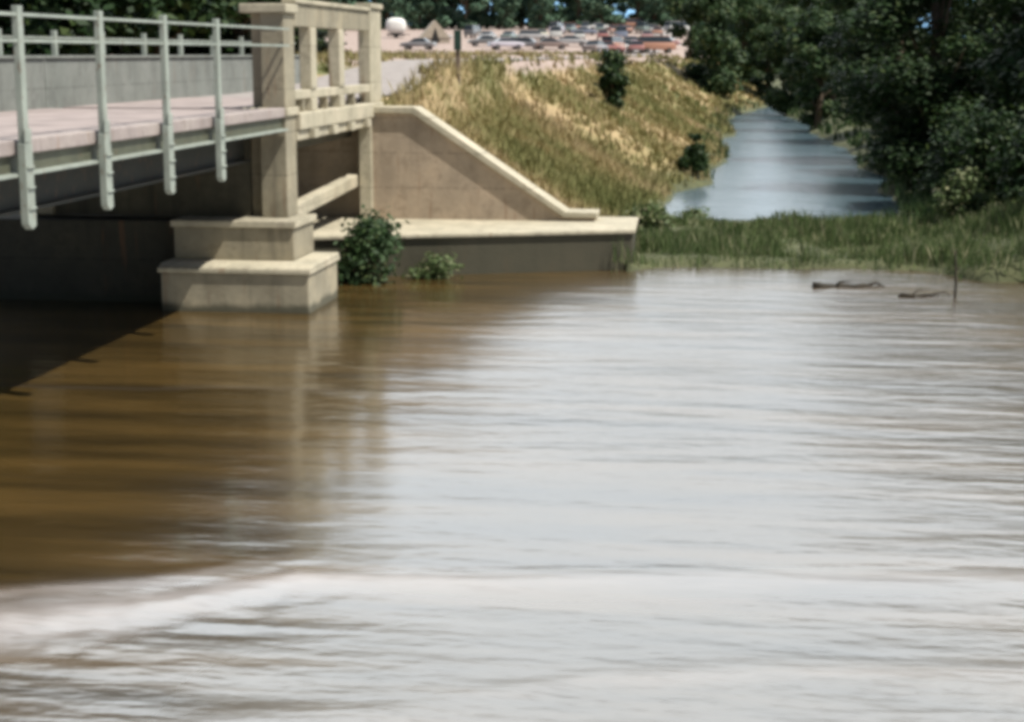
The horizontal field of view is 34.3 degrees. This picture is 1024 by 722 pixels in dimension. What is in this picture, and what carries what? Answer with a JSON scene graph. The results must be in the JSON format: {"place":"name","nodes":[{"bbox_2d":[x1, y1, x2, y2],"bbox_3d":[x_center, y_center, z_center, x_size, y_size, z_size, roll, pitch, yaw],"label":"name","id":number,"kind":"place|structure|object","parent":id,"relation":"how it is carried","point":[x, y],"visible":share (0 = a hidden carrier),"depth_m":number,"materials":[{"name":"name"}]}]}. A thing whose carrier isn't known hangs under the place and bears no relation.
{"place":"outdoors","nodes":[
{"label":"outdoors","id":0,"kind":"place"},
{"bbox_2d":[200,32,676,97],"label":"road","id":1,"kind":"structure","parent":0,"point":[394,72],"depth_m":58.59,"materials":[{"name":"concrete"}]},
{"bbox_2d":[627,40,643,52],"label":"parked car","id":2,"kind":"object","parent":1,"relation":"on","point":[635,45],"visible":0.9,"depth_m":203.70,"materials":[{"name":"red paint"}]},
{"bbox_2d":[638,36,676,52],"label":"parked car","id":3,"kind":"object","parent":1,"relation":"on","point":[666,44],"visible":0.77,"depth_m":205.68,"materials":[{"name":"orange paint"}]},
{"bbox_2d":[664,21,689,30],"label":"parked car","id":4,"kind":"object","parent":1,"relation":"on","point":[671,22],"visible":0.27,"depth_m":305.15,"materials":[{"name":"white paint"}]},
{"bbox_2d":[0,107,1023,721],"bbox_3d":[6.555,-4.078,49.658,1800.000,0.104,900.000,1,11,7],"label":"river water","id":5,"kind":"structure","parent":0,"point":[710,495],"depth_m":19.30,"materials":[{"name":"brown liquid"}]},
{"bbox_2d":[0,3,339,313],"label":"bridge pier","id":6,"kind":"structure","parent":5,"relation":"in","point":[240,238],"depth_m":34.05,"materials":[{"name":"concrete"}]},
{"bbox_2d":[0,56,288,217],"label":"road bridge","id":7,"kind":"structure","parent":6,"relation":"on","point":[65,147],"depth_m":27.22,"materials":[{"name":"concrete"}]},
{"bbox_2d":[0,5,289,228],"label":"bridge railing","id":8,"kind":"object","parent":7,"relation":"attached to","point":[26,177],"visible":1,"depth_m":23.56,"materials":[{"name":"grey metal"}]},
{"bbox_2d":[298,174,358,213],"bbox_3d":[-4.475,-3.791,38.422,0.280,0.578,7.300,1,11,7],"label":"concrete strut","id":9,"kind":"object","parent":6,"relation":"attached to","point":[313,200],"visible":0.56,"depth_m":38.75,"materials":[{"name":"beige concrete"}]},
{"bbox_2d":[333,204,409,286],"bbox_3d":[-3.214,-2.454,37.336,1.915,2.146,2.037,1,11,7],"label":"shrub","id":10,"kind":"object","parent":5,"relation":"on","point":[369,244],"visible":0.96,"depth_m":37.06,"materials":[{"name":"green plant"}]},
{"bbox_2d":[401,250,463,279],"bbox_3d":[-1.794,-2.072,38.035,1.639,0.915,1.214,1,11,7],"label":"shrub","id":11,"kind":"object","parent":5,"relation":"in","point":[438,266],"visible":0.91,"depth_m":37.88,"materials":[{"name":"green plant"}]},
{"bbox_2d":[812,281,884,287],"bbox_3d":[7.448,-1.662,36.639,1.729,0.265,0.352,-2,11,-12],"label":"log","id":12,"kind":"object","parent":5,"relation":"in","point":[827,285],"visible":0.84,"depth_m":36.55,"materials":[{"name":"brown wood"}]},
{"bbox_2d":[898,289,950,297],"bbox_3d":[8.817,-1.425,35.090,1.227,0.254,0.403,-1,11,-8],"label":"log","id":13,"kind":"object","parent":5,"relation":"on","point":[901,294],"visible":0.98,"depth_m":35.10,"materials":[{"name":"brown wood"}]},
{"bbox_2d":[953,250,961,297],"bbox_3d":[9.395,-1.536,34.978,0.176,1.602,0.072,1,11,7],"label":"stake","id":14,"kind":"object","parent":5,"relation":"in","point":[955,287],"visible":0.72,"depth_m":34.91,"materials":[{"name":"brown wood"}]},
{"bbox_2d":[111,25,1023,282],"bbox_3d":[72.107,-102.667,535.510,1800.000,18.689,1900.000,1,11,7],"label":"ground","id":15,"kind":"structure","parent":0,"point":[392,44],"depth_m":63.67,"materials":[{"name":"soil"}]},
{"bbox_2d":[0,0,110,50],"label":"broadleaf tree","id":16,"kind":"object","parent":15,"relation":"on","point":[5,5],"visible":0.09,"depth_m":49.62,"materials":[{"name":"green plant"}]},
{"bbox_2d":[0,0,184,55],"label":"broadleaf tree","id":17,"kind":"object","parent":15,"relation":"on","point":[66,27],"visible":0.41,"depth_m":47.27,"materials":[{"name":"green plant"}]},
{"bbox_2d":[103,28,135,54],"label":"broadleaf tree","id":18,"kind":"object","parent":15,"relation":"on","point":[117,50],"visible":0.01,"depth_m":68.26,"materials":[{"name":"green plant"}]},
{"bbox_2d":[109,0,254,54],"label":"broadleaf tree","id":19,"kind":"object","parent":15,"relation":"on","point":[204,11],"visible":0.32,"depth_m":53.52,"materials":[{"name":"green plant"}]},
{"bbox_2d":[168,46,221,54],"bbox_3d":[-12.659,-13.255,63.744,6.091,4.423,6.295,-10,14,-43],"label":"broadleaf tree","id":20,"kind":"object","parent":15,"relation":"on","point":[175,52],"depth_m":63.00,"materials":[{"name":"green plant"}]},
{"bbox_2d":[43,55,383,147],"bbox_3d":[-5.812,-7.112,44.126,5.560,2.030,20.930,1,11,7],"label":"approach span","id":21,"kind":"object","parent":15,"relation":"on","point":[133,81],"visible":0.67,"depth_m":38.69,"materials":[{"name":"concrete"}]},
{"bbox_2d":[0,29,295,55],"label":"bridge railing","id":22,"kind":"object","parent":21,"relation":"on","point":[54,48],"visible":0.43,"depth_m":40.05,"materials":[{"name":"grey metal"}]},
{"bbox_2d":[281,0,370,111],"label":"balustrade","id":23,"kind":"object","parent":21,"relation":"on","point":[336,20],"visible":0.91,"depth_m":37.04,"materials":[{"name":"concrete"}]},
{"bbox_2d":[183,9,296,50],"bbox_3d":[-10.911,-16.775,62.349,8.590,11.981,8.878,-1,11,-5],"label":"broadleaf tree","id":24,"kind":"object","parent":15,"relation":"on","point":[247,24],"visible":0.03,"depth_m":62.14,"materials":[{"name":"green plant"}]},
{"bbox_2d":[170,0,323,54],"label":"broadleaf tree","id":25,"kind":"object","parent":15,"relation":"on","point":[237,32],"visible":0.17,"depth_m":58.35,"materials":[{"name":"green plant"}]},
{"bbox_2d":[294,0,343,54],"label":"broadleaf tree","id":26,"kind":"object","parent":15,"relation":"on","point":[321,35],"visible":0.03,"depth_m":76.29,"materials":[{"name":"green plant"}]},
{"bbox_2d":[316,28,346,53],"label":"broadleaf tree","id":27,"kind":"object","parent":15,"relation":"on","point":[326,47],"visible":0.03,"depth_m":124.18,"materials":[{"name":"green plant"}]},
{"bbox_2d":[341,0,372,4],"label":"broadleaf tree","id":28,"kind":"object","parent":15,"relation":"on","point":[351,2],"visible":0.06,"depth_m":390.97,"materials":[{"name":"green plant"}]},
{"bbox_2d":[374,0,408,29],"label":"broadleaf tree","id":29,"kind":"object","parent":15,"relation":"on","point":[390,7],"visible":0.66,"depth_m":343.93,"materials":[{"name":"green plant"}]},
{"bbox_2d":[386,18,409,37],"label":"caravan","id":30,"kind":"object","parent":15,"relation":"on","point":[395,27],"visible":1,"depth_m":276.31,"materials":[{"name":"white metal"}]},
{"bbox_2d":[372,0,423,23],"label":"broadleaf tree","id":31,"kind":"object","parent":15,"relation":"on","point":[412,18],"visible":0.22,"depth_m":397.74,"materials":[{"name":"green plant"}]},
{"bbox_2d":[399,38,437,48],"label":"parked car","id":32,"kind":"object","parent":15,"relation":"on","point":[421,42],"visible":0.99,"depth_m":218.57,"materials":[{"name":"grey paint"}]},
{"bbox_2d":[404,0,440,29],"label":"broadleaf tree","id":33,"kind":"object","parent":15,"relation":"on","point":[414,25],"visible":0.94,"depth_m":347.50,"materials":[{"name":"green plant"}]},
{"bbox_2d":[409,0,451,29],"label":"broadleaf tree","id":34,"kind":"object","parent":15,"relation":"on","point":[441,19],"visible":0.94,"depth_m":347.68,"materials":[{"name":"green plant"}]},
{"bbox_2d":[418,20,449,42],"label":"tent","id":35,"kind":"object","parent":15,"relation":"on","point":[434,31],"visible":0.75,"depth_m":247.83,"materials":[{"name":"beige fabric"}]},
{"bbox_2d":[436,0,460,28],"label":"broadleaf tree","id":36,"kind":"object","parent":15,"relation":"on","point":[453,22],"visible":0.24,"depth_m":403.67,"materials":[{"name":"green plant"}]},
{"bbox_2d":[454,30,460,84],"bbox_3d":[-1.683,-9.358,51.561,0.232,1.840,0.140,1,11,7],"label":"road sign","id":37,"kind":"object","parent":15,"relation":"on","point":[457,40],"visible":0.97,"depth_m":51.42,"materials":[{"name":"green metal"}]},
{"bbox_2d":[296,3,637,276],"bbox_3d":[-3.490,-4.875,40.099,13.009,7.500,5.980,1,11,7],"label":"bridge abutment","id":38,"kind":"object","parent":15,"relation":"on","point":[497,246],"visible":0.3,"depth_m":39.38,"materials":[{"name":"concrete"}]},
{"bbox_2d":[372,106,599,220],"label":"wing wall","id":39,"kind":"structure","parent":38,"relation":"on","point":[427,164],"depth_m":41.49,"materials":[{"name":"concrete"}]},
{"bbox_2d":[452,0,489,29],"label":"broadleaf tree","id":40,"kind":"object","parent":15,"relation":"on","point":[474,6],"visible":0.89,"depth_m":348.05,"materials":[{"name":"green plant"}]},
{"bbox_2d":[464,25,481,37],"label":"parked car","id":41,"kind":"object","parent":15,"relation":"on","point":[473,30],"visible":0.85,"depth_m":274.13,"materials":[{"name":"white paint"}]},
{"bbox_2d":[461,0,502,28],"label":"broadleaf tree","id":42,"kind":"object","parent":15,"relation":"on","point":[473,16],"visible":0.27,"depth_m":391.06,"materials":[{"name":"green plant"}]},
{"bbox_2d":[467,35,496,45],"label":"parked car","id":43,"kind":"object","parent":15,"relation":"on","point":[483,39],"visible":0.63,"depth_m":233.17,"materials":[{"name":"white paint"}]},
{"bbox_2d":[476,0,520,28],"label":"broadleaf tree","id":44,"kind":"object","parent":15,"relation":"on","point":[487,20],"visible":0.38,"depth_m":381.70,"materials":[{"name":"green plant"}]},
{"bbox_2d":[486,38,525,48],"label":"parked car","id":45,"kind":"object","parent":15,"relation":"on","point":[498,43],"visible":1,"depth_m":214.58,"materials":[{"name":"white paint"}]},
{"bbox_2d":[492,0,521,28],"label":"broadleaf tree","id":46,"kind":"object","parent":15,"relation":"on","point":[504,19],"visible":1,"depth_m":363.25,"materials":[{"name":"green plant"}]},
{"bbox_2d":[500,31,517,37],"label":"parked car","id":47,"kind":"object","parent":15,"relation":"on","point":[508,34],"visible":0.61,"depth_m":258.99,"materials":[{"name":"green paint"}]},
{"bbox_2d":[502,22,527,28],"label":"broadleaf tree","id":48,"kind":"object","parent":15,"relation":"on","point":[520,25],"visible":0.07,"depth_m":400.31,"materials":[{"name":"green plant"}]},
{"bbox_2d":[511,37,537,48],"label":"parked car","id":49,"kind":"object","parent":15,"relation":"on","point":[528,41],"visible":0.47,"depth_m":220.88,"materials":[{"name":"grey paint"}]},
{"bbox_2d":[296,48,767,237],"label":"dry grass","id":50,"kind":"structure","parent":15,"relation":"on","point":[548,149],"depth_m":61.26,"materials":[{"name":"yellow plant"}]},
{"bbox_2d":[517,30,549,39],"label":"parked car","id":51,"kind":"object","parent":15,"relation":"on","point":[531,33],"visible":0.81,"depth_m":256.85,"materials":[{"name":"silver metal"}]},
{"bbox_2d":[514,0,556,28],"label":"broadleaf tree","id":52,"kind":"object","parent":15,"relation":"on","point":[522,15],"visible":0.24,"depth_m":381.58,"materials":[{"name":"green plant"}]},
{"bbox_2d":[525,0,545,28],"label":"broadleaf tree","id":53,"kind":"object","parent":15,"relation":"on","point":[530,22],"visible":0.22,"depth_m":370.84,"materials":[{"name":"green plant"}]},
{"bbox_2d":[527,0,556,28],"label":"broadleaf tree","id":54,"kind":"object","parent":15,"relation":"on","point":[541,8],"visible":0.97,"depth_m":332.08,"materials":[{"name":"green plant"}]},
{"bbox_2d":[521,0,568,28],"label":"broadleaf tree","id":55,"kind":"object","parent":15,"relation":"on","point":[526,4],"visible":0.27,"depth_m":380.01,"materials":[{"name":"green plant"}]},
{"bbox_2d":[532,38,569,48],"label":"parked car","id":56,"kind":"object","parent":15,"relation":"on","point":[547,42],"visible":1,"depth_m":218.73,"materials":[{"name":"brown paint"}]},
{"bbox_2d":[549,26,561,38],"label":"parked car","id":57,"kind":"object","parent":15,"relation":"on","point":[555,31],"visible":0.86,"depth_m":258.78,"materials":[{"name":"white paint"}]},
{"bbox_2d":[549,22,564,34],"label":"parked car","id":58,"kind":"object","parent":15,"relation":"on","point":[558,24],"visible":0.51,"depth_m":289.30,"materials":[{"name":"purple paint"}]},
{"bbox_2d":[557,35,587,45],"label":"parked car","id":59,"kind":"object","parent":15,"relation":"on","point":[574,39],"visible":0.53,"depth_m":229.62,"materials":[{"name":"silver metal"}]},
{"bbox_2d":[551,0,595,21],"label":"broadleaf tree","id":60,"kind":"object","parent":15,"relation":"on","point":[557,8],"visible":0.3,"depth_m":381.47,"materials":[{"name":"green plant"}]},
{"bbox_2d":[562,0,587,25],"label":"broadleaf tree","id":61,"kind":"object","parent":15,"relation":"on","point":[571,15],"visible":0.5,"depth_m":365.54,"materials":[{"name":"green plant"}]},
{"bbox_2d":[574,30,584,38],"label":"parked car","id":62,"kind":"object","parent":15,"relation":"on","point":[580,34],"visible":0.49,"depth_m":251.80,"materials":[{"name":"white paint"}]},
{"bbox_2d":[570,27,597,34],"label":"parked car","id":63,"kind":"object","parent":15,"relation":"on","point":[588,30],"visible":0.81,"depth_m":290.88,"materials":[{"name":"grey paint"}]},
{"bbox_2d":[582,40,608,53],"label":"parked car","id":64,"kind":"object","parent":15,"relation":"on","point":[595,45],"visible":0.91,"depth_m":188.78,"materials":[{"name":"brown paint"}]},
{"bbox_2d":[590,22,608,29],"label":"parked car","id":65,"kind":"object","parent":15,"relation":"on","point":[592,26],"visible":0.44,"depth_m":319.90,"materials":[{"name":"white paint"}]},
{"bbox_2d":[580,0,625,25],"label":"broadleaf tree","id":66,"kind":"object","parent":15,"relation":"on","point":[592,7],"visible":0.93,"depth_m":352.38,"materials":[{"name":"green plant"}]},
{"bbox_2d":[594,46,631,111],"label":"shrub","id":67,"kind":"object","parent":15,"relation":"on","point":[612,82],"visible":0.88,"depth_m":75.61,"materials":[{"name":"green plant"}]},
{"bbox_2d":[601,36,624,52],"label":"parked car","id":68,"kind":"object","parent":15,"relation":"on","point":[616,40],"visible":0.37,"depth_m":204.01,"materials":[{"name":"orange paint"}]},
{"bbox_2d":[598,0,628,23],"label":"broadleaf tree","id":69,"kind":"object","parent":15,"relation":"on","point":[621,6],"visible":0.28,"depth_m":394.20,"materials":[{"name":"green plant"}]},
{"bbox_2d":[602,41,626,51],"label":"parked car","id":70,"kind":"object","parent":15,"relation":"on","point":[614,46],"visible":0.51,"depth_m":202.95,"materials":[{"name":"red paint"}]},
{"bbox_2d":[614,26,627,37],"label":"parked car","id":71,"kind":"object","parent":15,"relation":"on","point":[622,31],"visible":0.54,"depth_m":256.98,"materials":[{"name":"blue paint"}]},
{"bbox_2d":[619,0,645,23],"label":"broadleaf tree","id":72,"kind":"object","parent":15,"relation":"on","point":[631,15],"visible":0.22,"depth_m":401.23,"materials":[{"name":"green plant"}]},
{"bbox_2d":[625,19,644,27],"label":"parked car","id":73,"kind":"object","parent":15,"relation":"on","point":[631,22],"visible":0.28,"depth_m":355.27,"materials":[{"name":"orange paint"}]},
{"bbox_2d":[626,0,649,27],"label":"broadleaf tree","id":74,"kind":"object","parent":15,"relation":"on","point":[631,5],"visible":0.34,"depth_m":365.23,"materials":[{"name":"green plant"}]},
{"bbox_2d":[625,199,675,231],"bbox_3d":[3.848,-3.974,46.334,1.468,1.151,1.253,1,11,7],"label":"shrub","id":75,"kind":"object","parent":15,"relation":"on","point":[651,212],"visible":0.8,"depth_m":46.09,"materials":[{"name":"green plant"}]},
{"bbox_2d":[637,0,675,25],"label":"broadleaf tree","id":76,"kind":"object","parent":15,"relation":"on","point":[653,8],"visible":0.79,"depth_m":355.13,"materials":[{"name":"green plant"}]},
{"bbox_2d":[662,0,709,59],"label":"broadleaf tree","id":77,"kind":"object","parent":15,"relation":"on","point":[677,30],"visible":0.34,"depth_m":171.19,"materials":[{"name":"green plant"}]},
{"bbox_2d":[674,131,710,176],"bbox_3d":[7.072,-8.050,64.994,1.480,1.906,1.243,0,11,-2],"label":"shrub","id":78,"kind":"object","parent":15,"relation":"on","point":[695,158],"visible":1,"depth_m":64.76,"materials":[{"name":"green plant"}]},
{"bbox_2d":[674,200,710,216],"bbox_3d":[5.869,-4.439,52.867,1.628,1.329,1.709,1,11,7],"label":"shrub","id":79,"kind":"object","parent":15,"relation":"on","point":[695,211],"visible":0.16,"depth_m":52.67,"materials":[{"name":"green plant"}]},
{"bbox_2d":[676,0,752,98],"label":"broadleaf tree","id":80,"kind":"object","parent":15,"relation":"on","point":[715,37],"visible":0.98,"depth_m":144.99,"materials":[{"name":"green plant"}]},
{"bbox_2d":[726,18,747,55],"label":"broadleaf tree","id":81,"kind":"object","parent":15,"relation":"on","point":[731,28],"visible":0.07,"depth_m":350.69,"materials":[{"name":"green plant"}]},
{"bbox_2d":[726,0,780,83],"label":"broadleaf tree","id":82,"kind":"object","parent":15,"relation":"on","point":[750,13],"visible":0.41,"depth_m":180.02,"materials":[{"name":"green plant"}]},
{"bbox_2d":[743,24,786,96],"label":"broadleaf tree","id":83,"kind":"object","parent":15,"relation":"on","point":[760,33],"visible":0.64,"depth_m":165.77,"materials":[{"name":"green plant"}]},
{"bbox_2d":[749,0,784,75],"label":"broadleaf tree","id":84,"kind":"object","parent":15,"relation":"on","point":[772,3],"visible":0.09,"depth_m":252.13,"materials":[{"name":"green plant"}]},
{"bbox_2d":[759,4,810,113],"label":"broadleaf tree","id":85,"kind":"object","parent":15,"relation":"on","point":[778,98],"visible":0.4,"depth_m":136.31,"materials":[{"name":"green plant"}]},
{"bbox_2d":[766,0,827,92],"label":"broadleaf tree","id":86,"kind":"object","parent":15,"relation":"on","point":[794,3],"visible":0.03,"depth_m":159.99,"materials":[{"name":"green plant"}]},
{"bbox_2d":[782,0,844,103],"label":"broadleaf tree","id":87,"kind":"object","parent":15,"relation":"on","point":[804,5],"visible":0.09,"depth_m":123.40,"materials":[{"name":"green plant"}]},
{"bbox_2d":[780,4,853,128],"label":"broadleaf tree","id":88,"kind":"object","parent":15,"relation":"on","point":[816,22],"visible":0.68,"depth_m":107.44,"materials":[{"name":"green plant"}]},
{"bbox_2d":[611,182,1023,280],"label":"marsh reeds","id":89,"kind":"object","parent":15,"relation":"on","point":[835,232],"visible":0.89,"depth_m":41.99,"materials":[{"name":"green plant"}]},
{"bbox_2d":[699,97,1005,226],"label":"creek bank grass","id":90,"kind":"structure","parent":15,"relation":"on","point":[911,204],"depth_m":74.17,"materials":[{"name":"green plant"}]},
{"bbox_2d":[823,6,952,129],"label":"broadleaf tree","id":91,"kind":"object","parent":15,"relation":"on","point":[863,123],"visible":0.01,"depth_m":94.28,"materials":[{"name":"green plant"}]},
{"bbox_2d":[813,0,967,129],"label":"broadleaf tree","id":92,"kind":"object","parent":15,"relation":"on","point":[847,51],"visible":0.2,"depth_m":76.55,"materials":[{"name":"green plant"}]},
{"bbox_2d":[859,103,921,174],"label":"shrub","id":93,"kind":"object","parent":15,"relation":"on","point":[877,125],"visible":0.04,"depth_m":69.60,"materials":[{"name":"green plant"}]},
{"bbox_2d":[828,0,1023,184],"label":"broadleaf tree","id":94,"kind":"object","parent":15,"relation":"on","point":[933,86],"visible":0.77,"depth_m":59.91,"materials":[{"name":"green plant"}]},
{"bbox_2d":[907,103,1007,202],"bbox_3d":[14.117,-6.453,52.144,3.301,3.332,3.196,8,13,37],"label":"shrub","id":95,"kind":"object","parent":15,"relation":"on","point":[943,166],"visible":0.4,"depth_m":51.95,"materials":[{"name":"green plant"}]},
{"bbox_2d":[931,162,996,222],"bbox_3d":[12.580,-4.651,46.211,1.808,1.760,1.623,1,11,7],"label":"shrub","id":96,"kind":"object","parent":15,"relation":"on","point":[962,192],"visible":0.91,"depth_m":45.90,"materials":[{"name":"green plant"}]},
{"bbox_2d":[916,0,1023,122],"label":"broadleaf tree","id":97,"kind":"object","parent":15,"relation":"on","point":[1013,16],"visible":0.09,"depth_m":67.17,"materials":[{"name":"green plant"}]},
{"bbox_2d":[938,99,1023,195],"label":"shrub","id":98,"kind":"object","parent":15,"relation":"on","point":[981,135],"visible":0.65,"depth_m":47.92,"materials":[{"name":"green plant"}]},
{"bbox_2d":[965,13,1023,126],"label":"broadleaf tree","id":99,"kind":"object","parent":15,"relation":"on","point":[1011,84],"visible":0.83,"depth_m":53.01,"materials":[{"name":"green plant"}]},
{"bbox_2d":[984,115,1023,206],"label":"shrub","id":100,"kind":"object","parent":15,"relation":"on","point":[1013,159],"visible":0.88,"depth_m":44.78,"materials":[{"name":"green plant"}]},
{"bbox_2d":[1002,103,1023,147],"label":"shrub","id":101,"kind":"object","parent":15,"relation":"on","point":[1019,106],"visible":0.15,"depth_m":48.19,"materials":[{"name":"green plant"}]},
{"bbox_2d":[1003,175,1023,201],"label":"shrub","id":102,"kind":"object","parent":15,"relation":"on","point":[1016,180],"visible":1,"depth_m":42.20,"materials":[{"name":"green plant"}]},
{"bbox_2d":[635,22,649,33],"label":"parked car","id":103,"kind":"object","parent":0,"point":[640,27],"visible":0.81,"depth_m":299.23,"materials":[{"name":"green paint"}]},
{"bbox_2d":[369,0,964,36],"label":"sky","id":104,"kind":"structure","parent":0,"point":[629,11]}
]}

